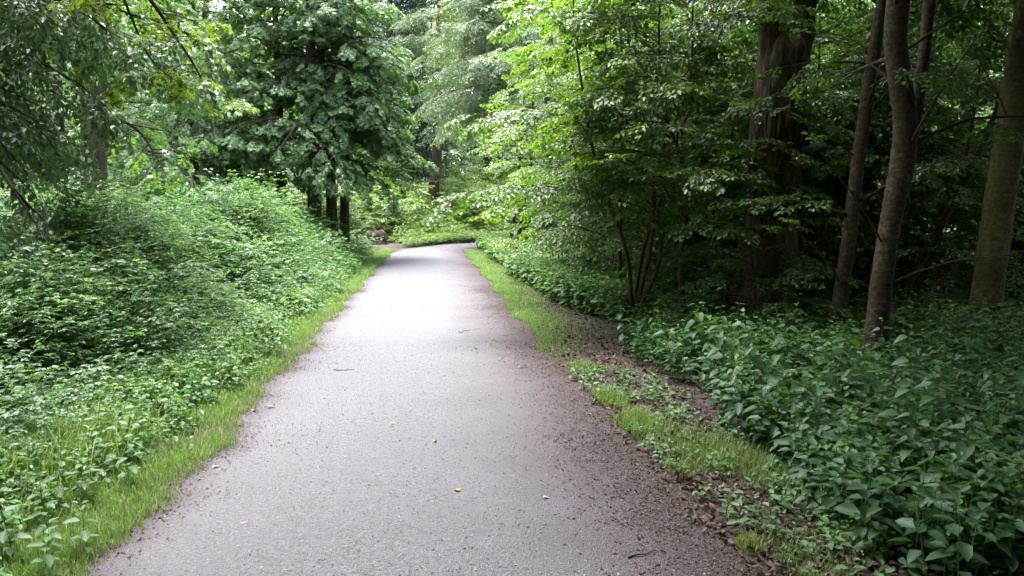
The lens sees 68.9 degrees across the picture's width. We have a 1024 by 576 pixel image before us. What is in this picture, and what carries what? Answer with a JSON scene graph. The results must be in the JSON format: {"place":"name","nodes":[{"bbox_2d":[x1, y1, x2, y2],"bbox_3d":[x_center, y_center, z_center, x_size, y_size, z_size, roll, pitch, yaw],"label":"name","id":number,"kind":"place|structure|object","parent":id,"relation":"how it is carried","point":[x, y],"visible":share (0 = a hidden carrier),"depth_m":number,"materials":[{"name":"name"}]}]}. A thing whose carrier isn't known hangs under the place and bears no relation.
{"place":"outdoors","nodes":[
{"label":"outdoors","id":0,"kind":"place"},
{"bbox_2d":[80,243,750,575],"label":"path","id":1,"kind":"structure","parent":0,"point":[454,261],"depth_m":4.52,"materials":[{"name":"grey asphalt"}]},
{"bbox_2d":[70,285,760,575],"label":"path edge debris","id":2,"kind":"object","parent":1,"relation":"on","point":[645,518],"visible":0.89,"depth_m":4.39,"materials":[{"name":"brown plant"}]},
{"bbox_2d":[111,268,724,575],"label":"loose grit","id":3,"kind":"object","parent":1,"relation":"on","point":[398,574],"visible":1,"depth_m":4.24,"materials":[{"name":"stone"}]},
{"bbox_2d":[0,227,1018,575],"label":"ground","id":4,"kind":"structure","parent":0,"point":[730,533],"depth_m":5.02,"materials":[{"name":"green plant"}]},
{"bbox_2d":[0,0,192,202],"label":"tree","id":5,"kind":"object","parent":4,"relation":"on","point":[61,123],"visible":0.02,"depth_m":24.85,"materials":[{"name":"green plant"}]},
{"bbox_2d":[0,0,217,275],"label":"forked trunk tree","id":6,"kind":"object","parent":4,"relation":"on","point":[101,157],"visible":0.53,"depth_m":15.10,"materials":[{"name":"green plant"}]},
{"bbox_2d":[0,0,234,319],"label":"weeping tree","id":7,"kind":"object","parent":4,"relation":"on","point":[26,141],"visible":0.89,"depth_m":8.06,"materials":[{"name":"green plant"}]},
{"bbox_2d":[0,0,259,120],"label":"maple tree","id":8,"kind":"object","parent":4,"relation":"on","point":[173,26],"visible":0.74,"depth_m":7.97,"materials":[{"name":"green plant"}]},
{"bbox_2d":[0,170,297,410],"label":"tall weeds","id":9,"kind":"object","parent":4,"relation":"on","point":[50,282],"visible":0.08,"depth_m":6.78,"materials":[{"name":"green plant"}]},
{"bbox_2d":[109,0,188,206],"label":"tree","id":10,"kind":"object","parent":4,"relation":"on","point":[144,91],"visible":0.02,"depth_m":33.47,"materials":[{"name":"green plant"}]},
{"bbox_2d":[56,0,313,225],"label":"maple tree","id":11,"kind":"object","parent":4,"relation":"on","point":[252,155],"visible":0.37,"depth_m":20.24,"materials":[{"name":"green plant"}]},
{"bbox_2d":[0,248,371,575],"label":"verge weeds","id":12,"kind":"object","parent":4,"relation":"on","point":[189,385],"visible":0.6,"depth_m":5.48,"materials":[{"name":"green plant"}]},
{"bbox_2d":[0,162,388,469],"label":"bramble thicket","id":13,"kind":"object","parent":4,"relation":"on","point":[31,387],"visible":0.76,"depth_m":7.74,"materials":[{"name":"green plant"}]},
{"bbox_2d":[0,247,393,575],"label":"verge grass","id":14,"kind":"structure","parent":4,"relation":"on","point":[214,411],"depth_m":4.58,"materials":[{"name":"green plant"}]},
{"bbox_2d":[107,0,323,206],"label":"tree","id":15,"kind":"object","parent":4,"relation":"on","point":[116,168],"visible":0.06,"depth_m":25.25,"materials":[{"name":"green plant"}]},
{"bbox_2d":[150,1,300,208],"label":"tree","id":16,"kind":"object","parent":4,"relation":"on","point":[289,186],"visible":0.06,"depth_m":29.31,"materials":[{"name":"green plant"}]},
{"bbox_2d":[190,0,362,205],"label":"maple tree","id":17,"kind":"object","parent":4,"relation":"on","point":[287,60],"visible":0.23,"depth_m":21.85,"materials":[{"name":"green plant"}]},
{"bbox_2d":[182,0,439,222],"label":"maple tree","id":18,"kind":"object","parent":4,"relation":"on","point":[316,156],"visible":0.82,"depth_m":20.77,"materials":[{"name":"green plant"}]},
{"bbox_2d":[240,0,414,236],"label":"maple tree","id":19,"kind":"object","parent":4,"relation":"on","point":[330,100],"visible":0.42,"depth_m":21.80,"materials":[{"name":"green plant"}]},
{"bbox_2d":[286,180,369,234],"bbox_3d":[-9.368,-3.789,35.567,5.018,3.639,4.614,-3,7,-29],"label":"shrub","id":20,"kind":"object","parent":4,"relation":"on","point":[298,194],"visible":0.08,"depth_m":35.04,"materials":[{"name":"green plant"}]},
{"bbox_2d":[273,0,416,241],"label":"maple tree","id":21,"kind":"object","parent":4,"relation":"on","point":[344,203],"visible":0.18,"depth_m":22.94,"materials":[{"name":"green plant"}]},
{"bbox_2d":[338,182,395,231],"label":"shrub","id":22,"kind":"object","parent":4,"relation":"on","point":[357,204],"visible":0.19,"depth_m":37.48,"materials":[{"name":"green plant"}]},
{"bbox_2d":[350,213,386,237],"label":"shrub","id":23,"kind":"object","parent":4,"relation":"on","point":[369,221],"visible":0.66,"depth_m":35.66,"materials":[{"name":"green plant"}]},
{"bbox_2d":[362,229,388,244],"bbox_3d":[-6.225,-2.229,33.868,1.286,0.898,1.019,1,6,9],"label":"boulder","id":24,"kind":"object","parent":4,"relation":"on","point":[379,233],"visible":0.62,"depth_m":33.65,"materials":[{"name":"brown stone"}]},
{"bbox_2d":[337,0,454,194],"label":"dark tree","id":25,"kind":"object","parent":4,"relation":"on","point":[402,6],"visible":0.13,"depth_m":43.80,"materials":[{"name":"green plant"}]},
{"bbox_2d":[357,184,436,233],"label":"shrub","id":26,"kind":"object","parent":4,"relation":"on","point":[384,213],"visible":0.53,"depth_m":36.43,"materials":[{"name":"green plant"}]},
{"bbox_2d":[290,142,572,246],"bbox_3d":[-2.462,-4.961,38.125,19.968,5.636,13.800,-2,6,-20],"label":"bend thicket","id":27,"kind":"object","parent":4,"relation":"on","point":[442,233],"visible":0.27,"depth_m":37.64,"materials":[{"name":"green plant"}]},
{"bbox_2d":[377,0,491,228],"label":"leaning tree","id":28,"kind":"object","parent":4,"relation":"on","point":[436,160],"visible":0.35,"depth_m":41.33,"materials":[{"name":"green plant"}]},
{"bbox_2d":[402,16,484,192],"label":"tree","id":29,"kind":"object","parent":4,"relation":"on","point":[470,158],"visible":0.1,"depth_m":60.79,"materials":[{"name":"green plant"}]},
{"bbox_2d":[407,48,488,214],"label":"tree","id":30,"kind":"object","parent":4,"relation":"on","point":[445,163],"visible":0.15,"depth_m":56.30,"materials":[{"name":"green plant"}]},
{"bbox_2d":[408,170,504,226],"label":"shrub","id":31,"kind":"object","parent":4,"relation":"on","point":[443,187],"visible":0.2,"depth_m":43.00,"materials":[{"name":"green plant"}]},
{"bbox_2d":[433,191,491,233],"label":"shrub","id":32,"kind":"object","parent":4,"relation":"on","point":[451,206],"visible":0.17,"depth_m":40.35,"materials":[{"name":"green plant"}]},
{"bbox_2d":[406,0,560,235],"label":"pale tree","id":33,"kind":"object","parent":4,"relation":"on","point":[480,67],"visible":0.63,"depth_m":30.98,"materials":[{"name":"green plant"}]},
{"bbox_2d":[17,0,1012,223],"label":"wood","id":34,"kind":"object","parent":4,"relation":"on","point":[487,159],"depth_m":69.66,"materials":[{"name":"green plant"}]},
{"bbox_2d":[467,57,586,240],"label":"bend tree","id":35,"kind":"object","parent":4,"relation":"on","point":[483,153],"visible":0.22,"depth_m":26.54,"materials":[{"name":"green plant"}]},
{"bbox_2d":[479,0,585,244],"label":"bend tree","id":36,"kind":"object","parent":4,"relation":"on","point":[548,100],"visible":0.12,"depth_m":25.09,"materials":[{"name":"green plant"}]},
{"bbox_2d":[498,61,649,242],"bbox_3d":[3.234,-3.903,23.092,5.757,6.450,5.868,4,7,32],"label":"understorey tree","id":37,"kind":"object","parent":4,"relation":"on","point":[514,227],"visible":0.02,"depth_m":22.73,"materials":[{"name":"green plant"}]},
{"bbox_2d":[511,1,666,252],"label":"beech sapling","id":38,"kind":"object","parent":4,"relation":"on","point":[532,73],"visible":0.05,"depth_m":19.59,"materials":[{"name":"green plant"}]},
{"bbox_2d":[474,233,728,321],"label":"pale herbs","id":39,"kind":"object","parent":4,"relation":"on","point":[567,285],"visible":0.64,"depth_m":12.38,"materials":[{"name":"green plant"}]},
{"bbox_2d":[475,0,736,261],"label":"beech sapling","id":40,"kind":"object","parent":4,"relation":"on","point":[505,162],"visible":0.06,"depth_m":15.20,"materials":[{"name":"green plant"}]},
{"bbox_2d":[590,383,630,409],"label":"grass tuft","id":41,"kind":"object","parent":4,"relation":"on","point":[610,392],"visible":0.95,"depth_m":6.23,"materials":[{"name":"green plant"}]},
{"bbox_2d":[469,0,757,280],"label":"beech sapling","id":42,"kind":"object","parent":4,"relation":"on","point":[555,234],"visible":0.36,"depth_m":11.55,"materials":[{"name":"green plant"}]},
{"bbox_2d":[617,402,660,430],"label":"grass tuft","id":43,"kind":"object","parent":4,"relation":"on","point":[642,417],"visible":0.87,"depth_m":5.59,"materials":[{"name":"green plant"}]},
{"bbox_2d":[537,69,742,277],"bbox_3d":[2.438,-1.899,14.214,4.364,4.299,4.088,2,6,17],"label":"beech sapling","id":44,"kind":"object","parent":4,"relation":"on","point":[582,260],"visible":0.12,"depth_m":13.84,"materials":[{"name":"green plant"}]},
{"bbox_2d":[421,0,860,322],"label":"beech sapling","id":45,"kind":"object","parent":4,"relation":"on","point":[651,221],"visible":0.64,"depth_m":9.23,"materials":[{"name":"green plant"}]},
{"bbox_2d":[516,0,767,322],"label":"beech sapling","id":46,"kind":"object","parent":4,"relation":"on","point":[606,162],"visible":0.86,"depth_m":9.02,"materials":[{"name":"green plant"}]},
{"bbox_2d":[545,2,757,272],"bbox_3d":[3.672,-3.003,16.364,5.974,6.038,5.701,-1,6,-6],"label":"beech sapling","id":47,"kind":"object","parent":4,"relation":"on","point":[550,157],"visible":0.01,"depth_m":15.82,"materials":[{"name":"green plant"}]},
{"bbox_2d":[652,323,684,378],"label":"nettle","id":48,"kind":"object","parent":4,"relation":"on","point":[670,344],"visible":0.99,"depth_m":6.93,"materials":[{"name":"green plant"}]},
{"bbox_2d":[679,301,710,372],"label":"nettle","id":49,"kind":"object","parent":4,"relation":"on","point":[701,336],"visible":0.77,"depth_m":7.24,"materials":[{"name":"green plant"}]},
{"bbox_2d":[534,0,860,296],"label":"beech sapling","id":50,"kind":"object","parent":4,"relation":"on","point":[676,34],"visible":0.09,"depth_m":11.84,"materials":[{"name":"green plant"}]},
{"bbox_2d":[701,305,734,391],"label":"nettle","id":51,"kind":"object","parent":4,"relation":"on","point":[718,341],"visible":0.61,"depth_m":6.54,"materials":[{"name":"green plant"}]},
{"bbox_2d":[703,325,741,398],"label":"nettle","id":52,"kind":"object","parent":4,"relation":"on","point":[719,356],"visible":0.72,"depth_m":6.21,"materials":[{"name":"green plant"}]},
{"bbox_2d":[462,249,983,575],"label":"sparse grass","id":53,"kind":"structure","parent":4,"relation":"on","point":[514,305],"depth_m":5.30,"materials":[{"name":"green plant"}]},
{"bbox_2d":[611,68,853,294],"bbox_3d":[3.607,-1.736,13.145,3.736,4.107,3.666,-2,7,-22],"label":"understorey tree","id":54,"kind":"object","parent":4,"relation":"on","point":[667,199],"visible":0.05,"depth_m":12.39,"materials":[{"name":"green plant"}]},
{"bbox_2d":[598,56,882,295],"bbox_3d":[3.503,-1.412,11.292,4.373,3.941,4.146,-5,8,-37],"label":"beech sapling","id":55,"kind":"object","parent":4,"relation":"on","point":[828,108],"visible":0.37,"depth_m":10.69,"materials":[{"name":"green plant"}]},
{"bbox_2d":[724,324,767,404],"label":"nettle","id":56,"kind":"object","parent":4,"relation":"on","point":[755,359],"visible":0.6,"depth_m":5.89,"materials":[{"name":"green plant"}]},
{"bbox_2d":[731,308,762,384],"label":"nettle","id":57,"kind":"object","parent":4,"relation":"on","point":[740,340],"visible":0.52,"depth_m":6.26,"materials":[{"name":"green plant"}]},
{"bbox_2d":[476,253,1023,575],"bbox_3d":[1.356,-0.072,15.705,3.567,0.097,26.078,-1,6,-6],"label":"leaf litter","id":58,"kind":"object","parent":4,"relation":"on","point":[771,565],"visible":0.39,"depth_m":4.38,"materials":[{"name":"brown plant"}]},
{"bbox_2d":[733,529,769,554],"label":"grass tuft","id":59,"kind":"object","parent":4,"relation":"on","point":[746,538],"visible":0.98,"depth_m":3.53,"materials":[{"name":"green plant"}]},
{"bbox_2d":[490,224,1023,375],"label":"woodland herbs","id":60,"kind":"object","parent":4,"relation":"on","point":[964,284],"visible":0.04,"depth_m":8.73,"materials":[{"name":"green plant"}]},
{"bbox_2d":[652,145,868,330],"bbox_3d":[2.888,-0.462,8.915,2.435,2.550,2.562,-1,6,-6],"label":"beech sapling","id":61,"kind":"object","parent":4,"relation":"on","point":[809,263],"visible":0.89,"depth_m":8.73,"materials":[{"name":"green plant"}]},
{"bbox_2d":[759,341,796,426],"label":"nettle","id":62,"kind":"object","parent":4,"relation":"on","point":[775,379],"visible":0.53,"depth_m":5.20,"materials":[{"name":"green plant"}]},
{"bbox_2d":[566,362,1001,575],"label":"litter seedlings","id":63,"kind":"object","parent":4,"relation":"on","point":[827,530],"visible":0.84,"depth_m":4.06,"materials":[{"name":"green plant"}]},
{"bbox_2d":[766,313,809,381],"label":"nettle","id":64,"kind":"object","parent":4,"relation":"on","point":[778,340],"visible":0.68,"depth_m":6.50,"materials":[{"name":"green plant"}]},
{"bbox_2d":[672,0,923,259],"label":"understorey tree","id":65,"kind":"object","parent":4,"relation":"on","point":[831,8],"visible":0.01,"depth_m":15.05,"materials":[{"name":"green plant"}]},
{"bbox_2d":[575,0,1023,326],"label":"old tree","id":66,"kind":"object","parent":4,"relation":"on","point":[776,49],"visible":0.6,"depth_m":9.51,"materials":[{"name":"brown plant"}]},
{"bbox_2d":[785,369,823,435],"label":"nettle","id":67,"kind":"object","parent":4,"relation":"on","point":[794,386],"visible":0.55,"depth_m":4.69,"materials":[{"name":"green plant"}]},
{"bbox_2d":[788,368,820,433],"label":"nettle","id":68,"kind":"object","parent":4,"relation":"on","point":[804,381],"visible":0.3,"depth_m":4.94,"materials":[{"name":"green plant"}]},
{"bbox_2d":[625,0,984,236],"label":"beech sapling","id":69,"kind":"object","parent":4,"relation":"on","point":[846,30],"visible":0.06,"depth_m":11.95,"materials":[{"name":"green plant"}]},
{"bbox_2d":[788,447,829,516],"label":"nettle","id":70,"kind":"object","parent":4,"relation":"on","point":[802,474],"visible":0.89,"depth_m":3.91,"materials":[{"name":"green plant"}]},
{"bbox_2d":[663,0,968,296],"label":"understorey tree","id":71,"kind":"object","parent":4,"relation":"on","point":[844,41],"visible":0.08,"depth_m":11.46,"materials":[{"name":"green plant"}]},
{"bbox_2d":[701,73,938,297],"bbox_3d":[4.654,-1.319,11.312,3.309,3.638,3.247,5,8,39],"label":"understorey tree","id":72,"kind":"object","parent":4,"relation":"on","point":[869,170],"visible":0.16,"depth_m":10.67,"materials":[{"name":"green plant"}]},
{"bbox_2d":[618,295,1023,575],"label":"nettle undergrowth","id":73,"kind":"object","parent":4,"relation":"on","point":[970,530],"visible":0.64,"depth_m":4.43,"materials":[{"name":"green plant"}]},
{"bbox_2d":[805,336,849,421],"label":"nettle","id":74,"kind":"object","parent":4,"relation":"on","point":[832,380],"visible":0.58,"depth_m":5.27,"materials":[{"name":"green plant"}]},
{"bbox_2d":[821,327,862,388],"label":"nettle","id":75,"kind":"object","parent":4,"relation":"on","point":[853,354],"visible":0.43,"depth_m":5.78,"materials":[{"name":"green plant"}]},
{"bbox_2d":[833,358,861,405],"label":"nettle","id":76,"kind":"object","parent":4,"relation":"on","point":[844,372],"visible":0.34,"depth_m":5.27,"materials":[{"name":"green plant"}]},
{"bbox_2d":[823,519,882,552],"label":"grass tuft","id":77,"kind":"object","parent":4,"relation":"on","point":[850,537],"visible":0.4,"depth_m":3.58,"materials":[{"name":"green plant"}]},
{"bbox_2d":[854,352,889,427],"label":"nettle","id":78,"kind":"object","parent":4,"relation":"on","point":[872,387],"visible":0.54,"depth_m":5.13,"materials":[{"name":"green plant"}]},
{"bbox_2d":[729,0,1023,331],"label":"slender tree","id":79,"kind":"object","parent":4,"relation":"on","point":[850,214],"visible":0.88,"depth_m":8.05,"materials":[{"name":"brown plant"}]},
{"bbox_2d":[853,481,904,565],"bbox_3d":[1.651,1.063,3.368,0.182,0.378,0.200,0,6,0],"label":"nettle","id":80,"kind":"object","parent":4,"relation":"on","point":[872,532],"visible":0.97,"depth_m":3.37,"materials":[{"name":"green plant"}]},
{"bbox_2d":[859,370,905,435],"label":"nettle","id":81,"kind":"object","parent":4,"relation":"on","point":[881,390],"visible":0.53,"depth_m":4.59,"materials":[{"name":"green plant"}]},
{"bbox_2d":[876,370,924,470],"bbox_3d":[2.181,0.811,4.234,0.258,0.707,0.249,11,11,21],"label":"nettle","id":82,"kind":"object","parent":4,"relation":"on","point":[910,406],"visible":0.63,"depth_m":4.19,"materials":[{"name":"green plant"}]},
{"bbox_2d":[806,0,1003,310],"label":"thin pole tree","id":83,"kind":"object","parent":4,"relation":"on","point":[872,140],"visible":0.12,"depth_m":12.00,"materials":[{"name":"plant"}]},
{"bbox_2d":[789,0,1023,376],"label":"forked tree","id":84,"kind":"object","parent":4,"relation":"on","point":[907,97],"visible":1,"depth_m":6.74,"materials":[{"name":"brown plant"}]},
{"bbox_2d":[797,0,1023,299],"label":"understorey tree","id":85,"kind":"object","parent":4,"relation":"on","point":[966,165],"visible":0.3,"depth_m":10.44,"materials":[{"name":"green plant"}]},
{"bbox_2d":[798,0,1023,280],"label":"understorey tree","id":86,"kind":"object","parent":4,"relation":"on","point":[931,143],"visible":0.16,"depth_m":11.77,"materials":[{"name":"green plant"}]},
{"bbox_2d":[891,323,931,395],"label":"nettle","id":87,"kind":"object","parent":4,"relation":"on","point":[901,359],"visible":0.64,"depth_m":5.75,"materials":[{"name":"green plant"}]},
{"bbox_2d":[894,398,929,503],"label":"nettle","id":88,"kind":"object","parent":4,"relation":"on","point":[910,432],"visible":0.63,"depth_m":3.97,"materials":[{"name":"green plant"}]},
{"bbox_2d":[826,0,1010,284],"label":"forest tree","id":89,"kind":"object","parent":4,"relation":"on","point":[963,107],"visible":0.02,"depth_m":15.81,"materials":[{"name":"green plant"}]},
{"bbox_2d":[837,2,1013,281],"bbox_3d":[8.803,-3.115,15.614,5.760,6.454,5.872,-1,6,-11],"label":"understorey tree","id":90,"kind":"object","parent":4,"relation":"on","point":[955,59],"visible":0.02,"depth_m":14.46,"materials":[{"name":"green plant"}]},
{"bbox_2d":[909,437,950,526],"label":"nettle","id":91,"kind":"object","parent":4,"relation":"on","point":[928,477],"visible":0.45,"depth_m":3.64,"materials":[{"name":"green plant"}]},
{"bbox_2d":[842,0,1018,280],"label":"understorey tree","id":92,"kind":"object","parent":4,"relation":"on","point":[978,189],"visible":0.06,"depth_m":12.78,"materials":[{"name":"green plant"}]},
{"bbox_2d":[914,365,957,451],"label":"nettle","id":93,"kind":"object","parent":4,"relation":"on","point":[943,414],"visible":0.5,"depth_m":4.49,"materials":[{"name":"green plant"}]},
{"bbox_2d":[850,197,1023,314],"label":"slanting tree","id":94,"kind":"object","parent":4,"relation":"on","point":[958,266],"visible":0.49,"depth_m":9.77,"materials":[{"name":"green plant"}]},
{"bbox_2d":[917,474,958,575],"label":"nettle","id":95,"kind":"object","parent":4,"relation":"on","point":[929,514],"visible":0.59,"depth_m":3.28,"materials":[{"name":"green plant"}]},
{"bbox_2d":[856,0,1023,312],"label":"slanting tree","id":96,"kind":"object","parent":4,"relation":"on","point":[951,208],"visible":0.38,"depth_m":10.41,"materials":[{"name":"brown plant"}]},
{"bbox_2d":[910,406,974,481],"bbox_3d":[2.420,0.914,4.181,0.309,0.535,0.262,10,14,9],"label":"nettle","id":97,"kind":"object","parent":4,"relation":"on","point":[949,438],"visible":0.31,"depth_m":4.12,"materials":[{"name":"green plant"}]},
{"bbox_2d":[866,0,1023,40],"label":"forest tree","id":98,"kind":"object","parent":4,"relation":"on","point":[913,10],"visible":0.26,"depth_m":8.48,"materials":[{"name":"green plant"}]},
{"bbox_2d":[871,0,1023,324],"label":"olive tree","id":99,"kind":"object","parent":4,"relation":"on","point":[998,209],"visible":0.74,"depth_m":8.76,"materials":[{"name":"brown plant"}]},
{"bbox_2d":[931,412,993,499],"bbox_3d":[2.284,0.921,3.772,0.258,0.576,0.259,6,8,44],"label":"nettle","id":100,"kind":"object","parent":4,"relation":"on","point":[967,449],"visible":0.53,"depth_m":3.75,"materials":[{"name":"green plant"}]},
{"bbox_2d":[915,33,1023,264],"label":"understorey tree","id":101,"kind":"object","parent":4,"relation":"on","point":[989,105],"visible":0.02,"depth_m":13.38,"materials":[{"name":"green plant"}]},
{"bbox_2d":[954,449,1015,552],"bbox_3d":[2.141,0.991,3.404,0.299,0.517,0.253,-3,9,-23],"label":"nettle","id":102,"kind":"object","parent":4,"relation":"on","point":[985,476],"visible":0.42,"depth_m":3.34,"materials":[{"name":"green plant"}]},
{"bbox_2d":[965,436,1021,566],"bbox_3d":[2.150,0.960,3.322,0.158,0.593,0.234,-5,8,-40],"label":"nettle","id":103,"kind":"object","parent":4,"relation":"on","point":[980,472],"visible":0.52,"depth_m":3.33,"materials":[{"name":"green plant"}]},
{"bbox_2d":[984,397,1020,471],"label":"nettle","id":104,"kind":"object","parent":4,"relation":"on","point":[1003,418],"visible":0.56,"depth_m":4.17,"materials":[{"name":"green plant"}]},
{"bbox_2d":[999,344,1023,434],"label":"nettle","id":105,"kind":"object","parent":4,"relation":"on","point":[1019,398],"visible":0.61,"depth_m":4.79,"materials":[{"name":"green plant"}]},
{"bbox_2d":[1004,151,1023,310],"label":"edge tree","id":106,"kind":"object","parent":4,"relation":"on","point":[1018,248],"visible":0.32,"depth_m":11.22,"materials":[{"name":"green plant"}]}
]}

